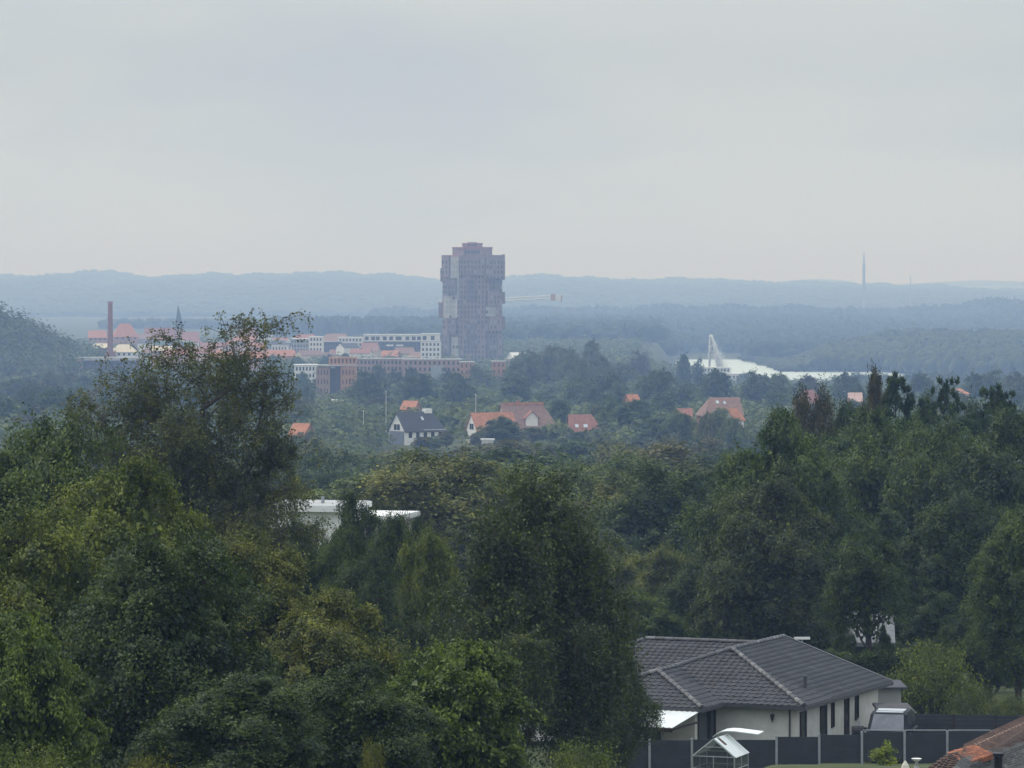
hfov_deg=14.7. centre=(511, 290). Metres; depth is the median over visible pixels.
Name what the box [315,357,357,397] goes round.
brick flats
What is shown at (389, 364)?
brick flats
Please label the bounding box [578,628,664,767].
birch tree
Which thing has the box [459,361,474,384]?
brick flats
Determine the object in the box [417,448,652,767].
birch tree
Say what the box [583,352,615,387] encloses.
grove tree
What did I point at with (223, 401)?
garden tree
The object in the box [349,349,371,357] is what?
town house
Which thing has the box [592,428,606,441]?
hedge tree
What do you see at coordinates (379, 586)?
broadleaf tree
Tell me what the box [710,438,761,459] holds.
wood tree
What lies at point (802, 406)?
broadleaf tree
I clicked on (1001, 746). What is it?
tiled roof house
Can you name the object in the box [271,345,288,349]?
apartment block
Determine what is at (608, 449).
wood tree
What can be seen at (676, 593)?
broadleaf tree
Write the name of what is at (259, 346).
town house
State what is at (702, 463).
wood tree
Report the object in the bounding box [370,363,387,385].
town tree
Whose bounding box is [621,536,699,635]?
broadleaf tree
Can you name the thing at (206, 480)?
birch tree
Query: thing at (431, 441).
hedge tree
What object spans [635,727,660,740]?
window
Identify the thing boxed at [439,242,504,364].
tower building
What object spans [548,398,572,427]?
garden tree
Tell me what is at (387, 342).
apartment block
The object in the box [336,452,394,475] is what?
wood tree
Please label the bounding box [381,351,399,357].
town house
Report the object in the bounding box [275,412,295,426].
garden tree
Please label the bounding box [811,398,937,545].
broadleaf tree
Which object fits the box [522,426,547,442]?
hedge tree
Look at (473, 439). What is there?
hedge tree
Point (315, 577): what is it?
broadleaf tree
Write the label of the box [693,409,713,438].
hedge tree
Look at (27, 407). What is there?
garden tree
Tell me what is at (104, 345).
brick house
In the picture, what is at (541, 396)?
garden tree
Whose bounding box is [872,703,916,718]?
carport
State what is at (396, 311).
forest
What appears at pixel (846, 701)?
door
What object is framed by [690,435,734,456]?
wood tree
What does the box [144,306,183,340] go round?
church
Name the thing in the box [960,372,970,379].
shore tree
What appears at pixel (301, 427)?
orange gable house
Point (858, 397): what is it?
pink house
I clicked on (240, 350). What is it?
town house
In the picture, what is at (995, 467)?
broadleaf tree
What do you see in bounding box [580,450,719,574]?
wood tree
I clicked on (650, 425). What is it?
garden tree
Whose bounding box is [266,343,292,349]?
town house
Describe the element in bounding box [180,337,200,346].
town house
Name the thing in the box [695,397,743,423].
grey red house
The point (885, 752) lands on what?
shrub
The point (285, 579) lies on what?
broadleaf tree
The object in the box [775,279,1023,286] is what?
distant wood
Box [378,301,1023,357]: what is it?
lakeside wood
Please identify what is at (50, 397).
garden tree
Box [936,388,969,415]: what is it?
garden tree
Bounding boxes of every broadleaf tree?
[0,396,154,568]
[0,430,59,559]
[0,477,128,767]
[0,603,112,767]
[37,442,232,766]
[51,519,294,767]
[118,664,340,767]
[198,512,319,711]
[248,578,420,721]
[266,508,299,571]
[277,655,451,767]
[279,514,331,605]
[291,509,337,573]
[297,467,342,498]
[309,521,371,598]
[323,483,387,562]
[331,546,410,666]
[356,561,421,681]
[362,505,418,567]
[362,506,416,624]
[381,630,553,767]
[388,513,468,674]
[400,539,430,597]
[411,512,429,562]
[601,542,644,607]
[608,584,699,640]
[610,534,653,558]
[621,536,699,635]
[654,558,721,638]
[664,480,719,580]
[670,398,872,639]
[682,471,846,649]
[700,622,745,638]
[706,460,719,491]
[778,372,838,453]
[780,427,837,470]
[790,579,839,650]
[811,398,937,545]
[814,523,919,665]
[816,499,880,648]
[819,392,858,458]
[822,428,864,490]
[832,628,856,655]
[854,360,888,464]
[860,404,974,571]
[872,624,895,671]
[882,477,1010,691]
[882,572,960,669]
[893,640,902,651]
[895,639,963,697]
[899,388,943,431]
[920,398,1023,685]
[934,598,1023,699]
[950,490,1023,705]
[952,385,991,446]
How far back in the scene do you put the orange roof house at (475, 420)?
1058.39 m
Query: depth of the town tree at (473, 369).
1759.21 m
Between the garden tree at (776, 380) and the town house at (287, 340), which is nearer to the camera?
the garden tree at (776, 380)
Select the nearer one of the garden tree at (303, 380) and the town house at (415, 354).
the garden tree at (303, 380)
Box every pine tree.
[872,369,931,449]
[922,375,975,452]
[970,381,1021,461]
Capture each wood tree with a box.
[0,429,90,472]
[73,428,137,469]
[216,439,260,470]
[236,437,358,499]
[254,470,411,563]
[294,435,360,470]
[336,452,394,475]
[341,439,401,469]
[345,445,423,478]
[346,436,546,580]
[348,448,380,458]
[359,448,440,492]
[430,446,466,460]
[438,446,476,457]
[440,452,633,511]
[451,442,583,489]
[458,443,501,459]
[467,431,568,460]
[530,434,570,449]
[543,438,600,459]
[550,469,660,552]
[564,438,620,475]
[568,444,704,483]
[571,456,690,497]
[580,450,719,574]
[581,441,630,475]
[589,443,650,475]
[610,443,719,471]
[621,441,686,461]
[630,441,708,477]
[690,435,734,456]
[691,454,739,491]
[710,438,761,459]
[744,439,780,459]
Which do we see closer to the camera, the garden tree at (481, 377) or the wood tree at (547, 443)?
the wood tree at (547, 443)
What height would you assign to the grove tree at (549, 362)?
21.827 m
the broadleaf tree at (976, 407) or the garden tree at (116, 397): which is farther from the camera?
the garden tree at (116, 397)
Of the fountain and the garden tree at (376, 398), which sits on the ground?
the garden tree at (376, 398)
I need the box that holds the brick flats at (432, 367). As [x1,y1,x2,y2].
[402,359,461,379]
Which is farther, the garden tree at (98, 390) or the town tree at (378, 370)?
the town tree at (378, 370)
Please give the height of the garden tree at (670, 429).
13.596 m
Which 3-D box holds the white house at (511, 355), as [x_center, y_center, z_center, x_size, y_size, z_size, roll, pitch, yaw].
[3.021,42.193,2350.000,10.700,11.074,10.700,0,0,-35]
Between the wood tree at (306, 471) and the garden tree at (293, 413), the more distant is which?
the garden tree at (293, 413)
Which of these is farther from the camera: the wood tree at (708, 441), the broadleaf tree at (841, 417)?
the wood tree at (708, 441)
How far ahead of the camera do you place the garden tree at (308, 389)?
1445.87 m
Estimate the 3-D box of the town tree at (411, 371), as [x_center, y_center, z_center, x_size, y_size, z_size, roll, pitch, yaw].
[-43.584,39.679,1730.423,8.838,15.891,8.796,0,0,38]
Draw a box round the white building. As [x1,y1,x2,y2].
[271,496,419,552]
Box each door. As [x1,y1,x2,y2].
[697,711,708,738]
[709,709,715,738]
[820,704,826,734]
[844,698,849,734]
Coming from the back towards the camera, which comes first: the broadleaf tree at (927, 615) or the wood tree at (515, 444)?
the wood tree at (515, 444)
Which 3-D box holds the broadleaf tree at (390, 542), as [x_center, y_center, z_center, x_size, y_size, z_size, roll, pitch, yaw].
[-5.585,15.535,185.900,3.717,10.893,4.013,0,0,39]
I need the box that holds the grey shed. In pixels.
[878,680,906,702]
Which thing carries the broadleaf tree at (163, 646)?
on the ground
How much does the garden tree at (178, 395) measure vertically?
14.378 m
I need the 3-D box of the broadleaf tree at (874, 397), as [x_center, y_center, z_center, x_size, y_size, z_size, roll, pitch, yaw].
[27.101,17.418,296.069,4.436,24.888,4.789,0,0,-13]
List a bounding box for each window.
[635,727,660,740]
[800,711,806,736]
[831,702,834,727]
[855,695,858,720]
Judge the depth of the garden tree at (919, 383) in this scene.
1498.10 m
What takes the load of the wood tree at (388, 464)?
on the ground
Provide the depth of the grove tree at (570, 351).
1808.62 m
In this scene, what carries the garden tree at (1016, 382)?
on the ground
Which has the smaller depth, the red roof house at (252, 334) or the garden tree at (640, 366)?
the garden tree at (640, 366)
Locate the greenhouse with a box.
[692,728,763,767]
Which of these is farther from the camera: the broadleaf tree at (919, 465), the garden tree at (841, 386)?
the garden tree at (841, 386)
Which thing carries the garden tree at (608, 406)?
on the ground
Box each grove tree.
[501,363,518,386]
[504,358,528,384]
[507,349,534,365]
[517,352,546,385]
[518,353,546,383]
[522,360,547,390]
[526,350,541,358]
[528,351,548,384]
[537,343,561,359]
[542,350,559,389]
[549,346,578,358]
[552,353,579,387]
[563,345,581,358]
[581,335,600,362]
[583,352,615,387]
[613,359,641,385]
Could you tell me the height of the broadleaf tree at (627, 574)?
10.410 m
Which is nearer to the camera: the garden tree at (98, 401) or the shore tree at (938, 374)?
the garden tree at (98, 401)
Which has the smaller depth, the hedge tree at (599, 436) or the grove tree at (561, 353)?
the hedge tree at (599, 436)
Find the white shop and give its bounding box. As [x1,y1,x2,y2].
[258,334,272,339]
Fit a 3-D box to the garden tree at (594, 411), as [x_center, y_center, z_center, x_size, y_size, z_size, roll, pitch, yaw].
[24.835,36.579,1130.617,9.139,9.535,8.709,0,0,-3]
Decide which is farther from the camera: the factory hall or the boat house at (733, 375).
the boat house at (733, 375)
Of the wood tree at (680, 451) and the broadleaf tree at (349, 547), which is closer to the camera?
the broadleaf tree at (349, 547)
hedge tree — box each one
[289,431,307,450]
[302,428,317,443]
[410,436,429,449]
[425,435,446,450]
[437,429,454,447]
[465,433,484,446]
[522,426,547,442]
[541,425,562,440]
[563,430,592,442]
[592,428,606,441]
[636,398,651,413]
[675,414,694,442]
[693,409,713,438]
[701,412,721,439]
[733,419,747,444]
[844,397,859,411]
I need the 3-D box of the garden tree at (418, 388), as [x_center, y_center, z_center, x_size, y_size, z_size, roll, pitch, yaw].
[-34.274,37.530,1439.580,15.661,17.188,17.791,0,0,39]
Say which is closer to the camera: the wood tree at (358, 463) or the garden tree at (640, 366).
the wood tree at (358, 463)
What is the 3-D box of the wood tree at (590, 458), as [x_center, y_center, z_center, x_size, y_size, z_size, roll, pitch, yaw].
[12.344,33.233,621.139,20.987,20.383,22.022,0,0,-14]
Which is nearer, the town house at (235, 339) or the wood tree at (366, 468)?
the wood tree at (366, 468)
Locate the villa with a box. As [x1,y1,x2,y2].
[113,344,137,356]
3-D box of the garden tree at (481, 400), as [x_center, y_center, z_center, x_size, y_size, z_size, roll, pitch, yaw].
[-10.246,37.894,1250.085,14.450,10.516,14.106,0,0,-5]
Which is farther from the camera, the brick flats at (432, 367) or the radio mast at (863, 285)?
the radio mast at (863, 285)
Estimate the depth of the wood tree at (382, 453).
647.91 m
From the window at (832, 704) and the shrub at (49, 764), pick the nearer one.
the shrub at (49, 764)
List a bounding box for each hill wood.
[0,272,1023,316]
[97,317,267,328]
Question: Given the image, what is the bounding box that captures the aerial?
[794,637,809,641]
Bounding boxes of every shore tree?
[736,371,749,384]
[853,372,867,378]
[859,376,870,384]
[903,371,915,382]
[932,372,946,381]
[944,371,959,386]
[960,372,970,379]
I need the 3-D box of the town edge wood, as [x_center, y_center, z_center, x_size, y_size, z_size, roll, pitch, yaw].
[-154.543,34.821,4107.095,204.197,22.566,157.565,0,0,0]
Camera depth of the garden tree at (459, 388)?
1427.59 m
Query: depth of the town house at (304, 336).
2942.58 m
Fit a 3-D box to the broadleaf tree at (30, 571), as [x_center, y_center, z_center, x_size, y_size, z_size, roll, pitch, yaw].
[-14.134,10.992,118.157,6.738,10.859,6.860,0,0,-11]
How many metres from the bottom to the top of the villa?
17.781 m
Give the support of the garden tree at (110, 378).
on the ground
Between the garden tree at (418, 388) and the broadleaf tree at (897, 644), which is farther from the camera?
the garden tree at (418, 388)
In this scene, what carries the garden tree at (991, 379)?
on the ground
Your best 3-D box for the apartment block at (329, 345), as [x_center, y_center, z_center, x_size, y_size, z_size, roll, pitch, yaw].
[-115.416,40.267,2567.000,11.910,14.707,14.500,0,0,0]
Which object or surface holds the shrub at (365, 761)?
on the ground
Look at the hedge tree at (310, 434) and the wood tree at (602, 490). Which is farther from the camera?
the hedge tree at (310, 434)
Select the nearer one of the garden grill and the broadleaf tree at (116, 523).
the broadleaf tree at (116, 523)
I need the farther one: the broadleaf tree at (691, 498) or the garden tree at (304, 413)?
the garden tree at (304, 413)
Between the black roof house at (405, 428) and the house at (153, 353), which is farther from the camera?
the house at (153, 353)
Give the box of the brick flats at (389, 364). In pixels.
[357,358,403,379]
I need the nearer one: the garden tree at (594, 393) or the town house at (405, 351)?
the garden tree at (594, 393)
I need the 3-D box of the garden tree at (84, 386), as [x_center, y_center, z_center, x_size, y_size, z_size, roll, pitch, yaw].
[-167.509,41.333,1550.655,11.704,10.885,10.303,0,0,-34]
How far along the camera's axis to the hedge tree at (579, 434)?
1038.48 m
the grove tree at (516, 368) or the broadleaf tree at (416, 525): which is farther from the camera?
the grove tree at (516, 368)
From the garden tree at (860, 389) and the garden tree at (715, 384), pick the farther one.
the garden tree at (715, 384)
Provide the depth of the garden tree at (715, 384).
1417.81 m
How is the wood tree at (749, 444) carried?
on the ground
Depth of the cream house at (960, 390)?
1298.43 m
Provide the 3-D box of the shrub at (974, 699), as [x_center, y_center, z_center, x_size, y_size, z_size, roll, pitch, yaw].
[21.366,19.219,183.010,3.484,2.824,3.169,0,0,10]
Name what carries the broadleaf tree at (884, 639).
on the ground
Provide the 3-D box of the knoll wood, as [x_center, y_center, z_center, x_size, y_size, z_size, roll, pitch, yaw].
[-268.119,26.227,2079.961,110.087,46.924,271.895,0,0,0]
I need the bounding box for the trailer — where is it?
[481,439,494,444]
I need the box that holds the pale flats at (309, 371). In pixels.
[294,364,316,382]
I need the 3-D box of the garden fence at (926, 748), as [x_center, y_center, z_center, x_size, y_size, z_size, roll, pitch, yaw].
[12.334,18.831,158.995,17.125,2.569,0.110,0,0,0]
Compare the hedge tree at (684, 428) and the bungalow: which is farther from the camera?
the hedge tree at (684, 428)
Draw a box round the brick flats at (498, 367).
[491,361,505,385]
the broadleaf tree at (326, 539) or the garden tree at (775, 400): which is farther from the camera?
the garden tree at (775, 400)
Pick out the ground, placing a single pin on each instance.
(78, 327)
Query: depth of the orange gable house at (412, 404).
1238.91 m
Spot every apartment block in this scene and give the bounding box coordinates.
[235,341,260,345]
[261,340,283,343]
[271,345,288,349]
[290,338,308,353]
[309,336,323,352]
[324,341,342,351]
[338,337,363,348]
[363,334,420,351]
[420,333,440,358]
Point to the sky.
(758, 140)
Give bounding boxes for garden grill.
[851,718,863,734]
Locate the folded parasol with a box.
[901,761,908,767]
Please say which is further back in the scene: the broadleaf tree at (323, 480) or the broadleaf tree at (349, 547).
the broadleaf tree at (323, 480)
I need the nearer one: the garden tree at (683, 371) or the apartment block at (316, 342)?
the garden tree at (683, 371)
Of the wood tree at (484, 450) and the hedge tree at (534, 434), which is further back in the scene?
the hedge tree at (534, 434)
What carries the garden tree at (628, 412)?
on the ground
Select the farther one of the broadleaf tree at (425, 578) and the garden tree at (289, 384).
the garden tree at (289, 384)
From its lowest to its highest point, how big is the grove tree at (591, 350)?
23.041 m
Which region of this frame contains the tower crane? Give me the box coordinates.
[436,294,561,303]
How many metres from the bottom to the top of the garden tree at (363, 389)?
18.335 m
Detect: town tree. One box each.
[263,353,282,371]
[287,355,305,370]
[319,354,335,367]
[357,366,370,382]
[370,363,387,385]
[385,367,405,395]
[403,366,419,377]
[436,366,456,384]
[467,363,483,385]
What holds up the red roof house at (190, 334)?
on the ground
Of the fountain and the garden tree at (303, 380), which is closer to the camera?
the garden tree at (303, 380)
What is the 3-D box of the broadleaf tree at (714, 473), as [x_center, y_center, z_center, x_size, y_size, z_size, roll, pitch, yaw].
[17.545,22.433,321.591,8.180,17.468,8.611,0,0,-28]
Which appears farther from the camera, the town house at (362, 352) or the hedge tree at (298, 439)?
the town house at (362, 352)
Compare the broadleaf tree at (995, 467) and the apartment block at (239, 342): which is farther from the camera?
the apartment block at (239, 342)
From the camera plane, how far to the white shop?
2850.00 m
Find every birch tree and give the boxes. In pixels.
[54,307,333,602]
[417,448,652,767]
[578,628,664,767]
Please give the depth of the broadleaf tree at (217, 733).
97.21 m
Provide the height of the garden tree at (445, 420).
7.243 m
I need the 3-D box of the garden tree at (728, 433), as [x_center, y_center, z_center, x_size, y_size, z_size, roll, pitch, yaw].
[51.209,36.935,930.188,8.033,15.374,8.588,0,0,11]
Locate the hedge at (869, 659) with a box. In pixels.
[824,647,929,713]
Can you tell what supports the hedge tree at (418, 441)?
on the ground
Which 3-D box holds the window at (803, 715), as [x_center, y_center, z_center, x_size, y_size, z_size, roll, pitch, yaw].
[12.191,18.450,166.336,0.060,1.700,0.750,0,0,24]
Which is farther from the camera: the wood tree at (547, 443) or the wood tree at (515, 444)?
the wood tree at (547, 443)
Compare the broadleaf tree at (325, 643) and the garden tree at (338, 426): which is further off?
the garden tree at (338, 426)
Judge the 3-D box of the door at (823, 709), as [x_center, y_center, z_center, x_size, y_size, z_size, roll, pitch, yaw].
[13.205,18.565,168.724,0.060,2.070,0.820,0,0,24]
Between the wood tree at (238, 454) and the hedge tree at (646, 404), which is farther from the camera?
the hedge tree at (646, 404)
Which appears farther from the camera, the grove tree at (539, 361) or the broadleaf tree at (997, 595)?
the grove tree at (539, 361)
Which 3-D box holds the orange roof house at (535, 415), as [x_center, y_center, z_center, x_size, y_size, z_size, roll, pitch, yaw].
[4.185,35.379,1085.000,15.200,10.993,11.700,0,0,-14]
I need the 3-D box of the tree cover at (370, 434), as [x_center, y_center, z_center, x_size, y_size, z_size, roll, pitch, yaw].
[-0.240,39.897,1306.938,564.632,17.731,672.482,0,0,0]
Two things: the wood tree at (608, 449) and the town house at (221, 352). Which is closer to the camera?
the wood tree at (608, 449)
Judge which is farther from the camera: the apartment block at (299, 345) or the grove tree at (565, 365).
the apartment block at (299, 345)
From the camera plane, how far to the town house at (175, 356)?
2263.70 m
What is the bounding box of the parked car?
[864,708,917,733]
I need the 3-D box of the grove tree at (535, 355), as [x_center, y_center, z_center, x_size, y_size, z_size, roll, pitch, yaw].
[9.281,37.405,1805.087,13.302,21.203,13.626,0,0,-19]
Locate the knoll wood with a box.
[0,301,116,378]
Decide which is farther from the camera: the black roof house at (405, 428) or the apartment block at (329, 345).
the apartment block at (329, 345)
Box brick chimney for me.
[105,301,114,356]
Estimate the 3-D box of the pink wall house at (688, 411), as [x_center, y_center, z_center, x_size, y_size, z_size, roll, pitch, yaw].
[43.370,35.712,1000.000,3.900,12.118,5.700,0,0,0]
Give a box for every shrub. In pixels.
[0,726,97,767]
[122,744,177,767]
[358,729,386,767]
[543,729,625,767]
[868,739,899,765]
[878,631,994,718]
[942,679,1005,727]
[971,688,1023,727]
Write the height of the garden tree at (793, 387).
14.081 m
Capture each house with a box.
[88,330,106,343]
[93,343,106,356]
[137,339,160,352]
[138,334,161,339]
[152,346,171,365]
[160,350,186,368]
[166,342,183,348]
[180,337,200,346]
[181,332,198,337]
[187,348,215,356]
[199,342,225,350]
[210,351,232,360]
[227,346,254,354]
[233,336,257,345]
[237,328,257,338]
[240,352,263,370]
[244,343,262,350]
[264,350,295,363]
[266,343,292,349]
[273,337,289,342]
[288,423,315,437]
[295,335,310,337]
[296,350,323,362]
[324,334,347,339]
[324,337,337,340]
[324,352,336,356]
[335,343,359,355]
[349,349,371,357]
[354,334,363,340]
[361,343,377,348]
[364,346,381,357]
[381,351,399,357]
[387,408,445,444]
[394,347,414,356]
[399,401,421,411]
[408,352,420,358]
[464,412,516,442]
[499,400,558,439]
[506,352,524,358]
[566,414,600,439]
[622,394,639,401]
[677,408,692,419]
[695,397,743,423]
[723,408,745,426]
[726,373,749,381]
[792,390,818,407]
[847,393,862,404]
[847,611,894,666]
[929,716,1023,767]
[950,388,969,398]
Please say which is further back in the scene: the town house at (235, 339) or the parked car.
the town house at (235, 339)
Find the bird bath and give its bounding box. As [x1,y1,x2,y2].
[911,758,921,767]
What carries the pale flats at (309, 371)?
on the ground
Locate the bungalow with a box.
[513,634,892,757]
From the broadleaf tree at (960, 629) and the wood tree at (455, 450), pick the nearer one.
the broadleaf tree at (960, 629)
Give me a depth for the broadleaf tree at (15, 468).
146.82 m
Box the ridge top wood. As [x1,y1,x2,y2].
[0,269,1023,290]
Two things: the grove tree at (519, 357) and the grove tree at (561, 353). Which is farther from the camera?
the grove tree at (519, 357)
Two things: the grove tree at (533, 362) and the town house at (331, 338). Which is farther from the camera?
the town house at (331, 338)
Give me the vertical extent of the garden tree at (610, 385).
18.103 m
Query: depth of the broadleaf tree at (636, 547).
299.61 m
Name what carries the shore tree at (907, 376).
on the ground
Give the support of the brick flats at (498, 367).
on the ground
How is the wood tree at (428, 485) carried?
on the ground
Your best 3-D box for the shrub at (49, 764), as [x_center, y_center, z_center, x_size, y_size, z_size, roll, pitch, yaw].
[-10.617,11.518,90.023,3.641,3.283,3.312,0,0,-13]
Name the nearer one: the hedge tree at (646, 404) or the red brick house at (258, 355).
the hedge tree at (646, 404)
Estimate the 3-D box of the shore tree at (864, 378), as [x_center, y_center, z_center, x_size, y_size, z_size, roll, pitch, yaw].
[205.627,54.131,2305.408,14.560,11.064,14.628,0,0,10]
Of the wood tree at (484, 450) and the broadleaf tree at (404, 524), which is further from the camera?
the wood tree at (484, 450)
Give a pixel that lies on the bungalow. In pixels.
(780, 685)
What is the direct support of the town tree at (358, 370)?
on the ground
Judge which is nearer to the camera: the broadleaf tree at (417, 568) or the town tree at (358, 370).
the broadleaf tree at (417, 568)
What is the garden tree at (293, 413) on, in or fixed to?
on the ground
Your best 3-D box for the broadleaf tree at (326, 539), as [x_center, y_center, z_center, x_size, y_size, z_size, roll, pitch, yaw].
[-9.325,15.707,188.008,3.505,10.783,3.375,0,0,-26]
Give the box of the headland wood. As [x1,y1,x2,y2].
[736,326,1023,375]
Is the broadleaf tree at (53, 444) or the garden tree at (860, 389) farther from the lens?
the garden tree at (860, 389)
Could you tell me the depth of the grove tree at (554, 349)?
1832.47 m
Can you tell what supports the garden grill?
on the ground
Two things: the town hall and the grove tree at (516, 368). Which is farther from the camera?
the town hall
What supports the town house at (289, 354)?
on the ground
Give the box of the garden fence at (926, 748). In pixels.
[607,730,991,767]
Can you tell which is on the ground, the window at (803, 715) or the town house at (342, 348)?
the town house at (342, 348)
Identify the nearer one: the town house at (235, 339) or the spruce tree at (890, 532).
the spruce tree at (890, 532)
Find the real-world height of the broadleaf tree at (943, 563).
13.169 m
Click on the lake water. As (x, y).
(737, 365)
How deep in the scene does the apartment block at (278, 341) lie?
2700.00 m
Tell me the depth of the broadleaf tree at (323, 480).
429.67 m
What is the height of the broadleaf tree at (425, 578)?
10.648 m
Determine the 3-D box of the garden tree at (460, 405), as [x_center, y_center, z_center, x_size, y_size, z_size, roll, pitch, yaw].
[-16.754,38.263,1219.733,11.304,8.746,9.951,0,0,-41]
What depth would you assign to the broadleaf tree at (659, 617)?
237.18 m
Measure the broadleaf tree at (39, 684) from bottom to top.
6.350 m
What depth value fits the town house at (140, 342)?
2723.64 m
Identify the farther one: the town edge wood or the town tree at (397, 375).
the town edge wood
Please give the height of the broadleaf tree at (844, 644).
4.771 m
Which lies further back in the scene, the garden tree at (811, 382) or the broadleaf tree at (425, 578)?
the garden tree at (811, 382)
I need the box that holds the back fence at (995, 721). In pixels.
[916,714,1021,733]
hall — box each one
[74,357,143,376]
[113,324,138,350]
[154,341,192,347]
[703,367,730,374]
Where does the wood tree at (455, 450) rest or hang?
on the ground
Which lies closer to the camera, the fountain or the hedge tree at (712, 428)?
the hedge tree at (712, 428)
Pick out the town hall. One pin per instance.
(161, 343)
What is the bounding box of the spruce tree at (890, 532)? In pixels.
[831,507,977,689]
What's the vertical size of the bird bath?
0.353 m
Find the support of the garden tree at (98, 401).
on the ground
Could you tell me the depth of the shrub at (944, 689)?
185.24 m
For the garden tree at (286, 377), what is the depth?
1700.74 m
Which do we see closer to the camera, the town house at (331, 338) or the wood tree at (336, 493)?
the wood tree at (336, 493)
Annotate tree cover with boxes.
[0,334,653,395]
[0,382,1023,452]
[626,354,1005,394]
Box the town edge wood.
[262,314,441,334]
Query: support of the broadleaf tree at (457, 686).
on the ground
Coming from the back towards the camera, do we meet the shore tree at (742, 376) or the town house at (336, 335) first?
the town house at (336, 335)
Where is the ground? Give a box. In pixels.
[0,285,1023,767]
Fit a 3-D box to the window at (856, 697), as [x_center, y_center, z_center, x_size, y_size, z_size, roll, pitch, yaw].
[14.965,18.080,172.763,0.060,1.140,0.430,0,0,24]
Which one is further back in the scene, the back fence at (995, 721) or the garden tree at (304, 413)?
the garden tree at (304, 413)
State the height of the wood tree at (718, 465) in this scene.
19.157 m
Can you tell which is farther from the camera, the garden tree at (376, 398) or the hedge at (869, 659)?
the garden tree at (376, 398)
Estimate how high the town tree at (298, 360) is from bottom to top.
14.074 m
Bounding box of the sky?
[0,0,1023,284]
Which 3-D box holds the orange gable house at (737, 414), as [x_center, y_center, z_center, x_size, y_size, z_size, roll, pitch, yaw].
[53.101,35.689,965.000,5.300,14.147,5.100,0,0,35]
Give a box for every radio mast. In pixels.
[862,253,864,307]
[910,275,910,305]
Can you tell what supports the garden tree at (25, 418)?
on the ground
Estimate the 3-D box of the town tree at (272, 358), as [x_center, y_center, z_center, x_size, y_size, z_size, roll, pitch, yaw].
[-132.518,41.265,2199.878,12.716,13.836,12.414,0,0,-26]
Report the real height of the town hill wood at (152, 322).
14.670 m
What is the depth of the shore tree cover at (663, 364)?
2258.29 m
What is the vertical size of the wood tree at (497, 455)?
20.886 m
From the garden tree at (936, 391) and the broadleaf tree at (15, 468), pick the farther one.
the garden tree at (936, 391)
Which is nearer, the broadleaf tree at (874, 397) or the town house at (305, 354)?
the broadleaf tree at (874, 397)
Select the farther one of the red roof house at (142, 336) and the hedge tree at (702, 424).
the red roof house at (142, 336)
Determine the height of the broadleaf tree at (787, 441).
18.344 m
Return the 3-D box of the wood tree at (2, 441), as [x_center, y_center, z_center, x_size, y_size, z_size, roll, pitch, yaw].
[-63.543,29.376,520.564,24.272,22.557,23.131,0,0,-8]
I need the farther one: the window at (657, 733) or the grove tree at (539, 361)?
the grove tree at (539, 361)
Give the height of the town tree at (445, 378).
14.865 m
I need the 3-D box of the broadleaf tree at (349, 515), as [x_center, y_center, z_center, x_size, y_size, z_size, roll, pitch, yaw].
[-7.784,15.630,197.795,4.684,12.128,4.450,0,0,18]
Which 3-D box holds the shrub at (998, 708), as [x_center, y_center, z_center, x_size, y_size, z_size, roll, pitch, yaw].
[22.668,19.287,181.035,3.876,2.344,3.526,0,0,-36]
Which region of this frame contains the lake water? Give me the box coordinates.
[675,359,946,382]
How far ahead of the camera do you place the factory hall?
2050.00 m
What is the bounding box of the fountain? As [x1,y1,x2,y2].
[708,335,733,371]
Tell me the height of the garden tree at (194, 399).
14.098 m
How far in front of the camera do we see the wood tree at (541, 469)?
340.90 m
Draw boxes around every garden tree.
[0,395,19,423]
[4,413,50,427]
[10,371,27,381]
[15,396,45,414]
[21,399,52,414]
[31,386,74,415]
[63,384,83,413]
[73,382,90,391]
[79,384,97,414]
[85,379,104,391]
[90,367,104,378]
[91,383,104,396]
[94,372,117,382]
[95,385,114,406]
[105,389,142,420]
[112,368,130,377]
[162,383,188,404]
[180,385,213,406]
[214,392,237,413]
[248,399,270,415]
[268,396,302,422]
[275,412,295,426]
[279,371,295,382]
[279,379,297,389]
[285,387,301,397]
[290,392,319,421]
[294,401,315,420]
[296,369,310,388]
[298,384,316,398]
[300,396,324,406]
[309,379,315,392]
[311,420,356,433]
[342,367,391,403]
[342,382,368,401]
[363,393,398,407]
[391,370,440,404]
[438,414,459,431]
[439,401,474,415]
[440,369,478,403]
[464,394,497,411]
[469,368,500,392]
[474,414,528,445]
[499,371,534,402]
[530,391,561,403]
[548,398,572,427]
[574,387,604,408]
[586,402,610,417]
[593,369,633,395]
[596,394,625,430]
[607,398,656,438]
[627,348,650,376]
[631,415,666,440]
[632,367,680,401]
[649,391,678,414]
[658,407,696,440]
[663,380,706,406]
[673,349,695,387]
[676,403,697,414]
[691,355,706,386]
[694,406,729,439]
[696,367,737,399]
[714,416,747,452]
[738,369,772,403]
[761,384,796,408]
[765,371,791,403]
[784,381,818,398]
[801,370,822,395]
[829,369,863,399]
[840,383,868,406]
[906,371,937,398]
[920,380,938,401]
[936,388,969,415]
[949,394,978,420]
[961,368,990,401]
[982,366,1007,395]
[1000,368,1023,401]
[1008,392,1023,406]
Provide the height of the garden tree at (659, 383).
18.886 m
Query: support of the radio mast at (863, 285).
on the ground
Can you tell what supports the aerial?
on the bungalow
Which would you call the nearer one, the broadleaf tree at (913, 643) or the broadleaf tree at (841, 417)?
the broadleaf tree at (913, 643)

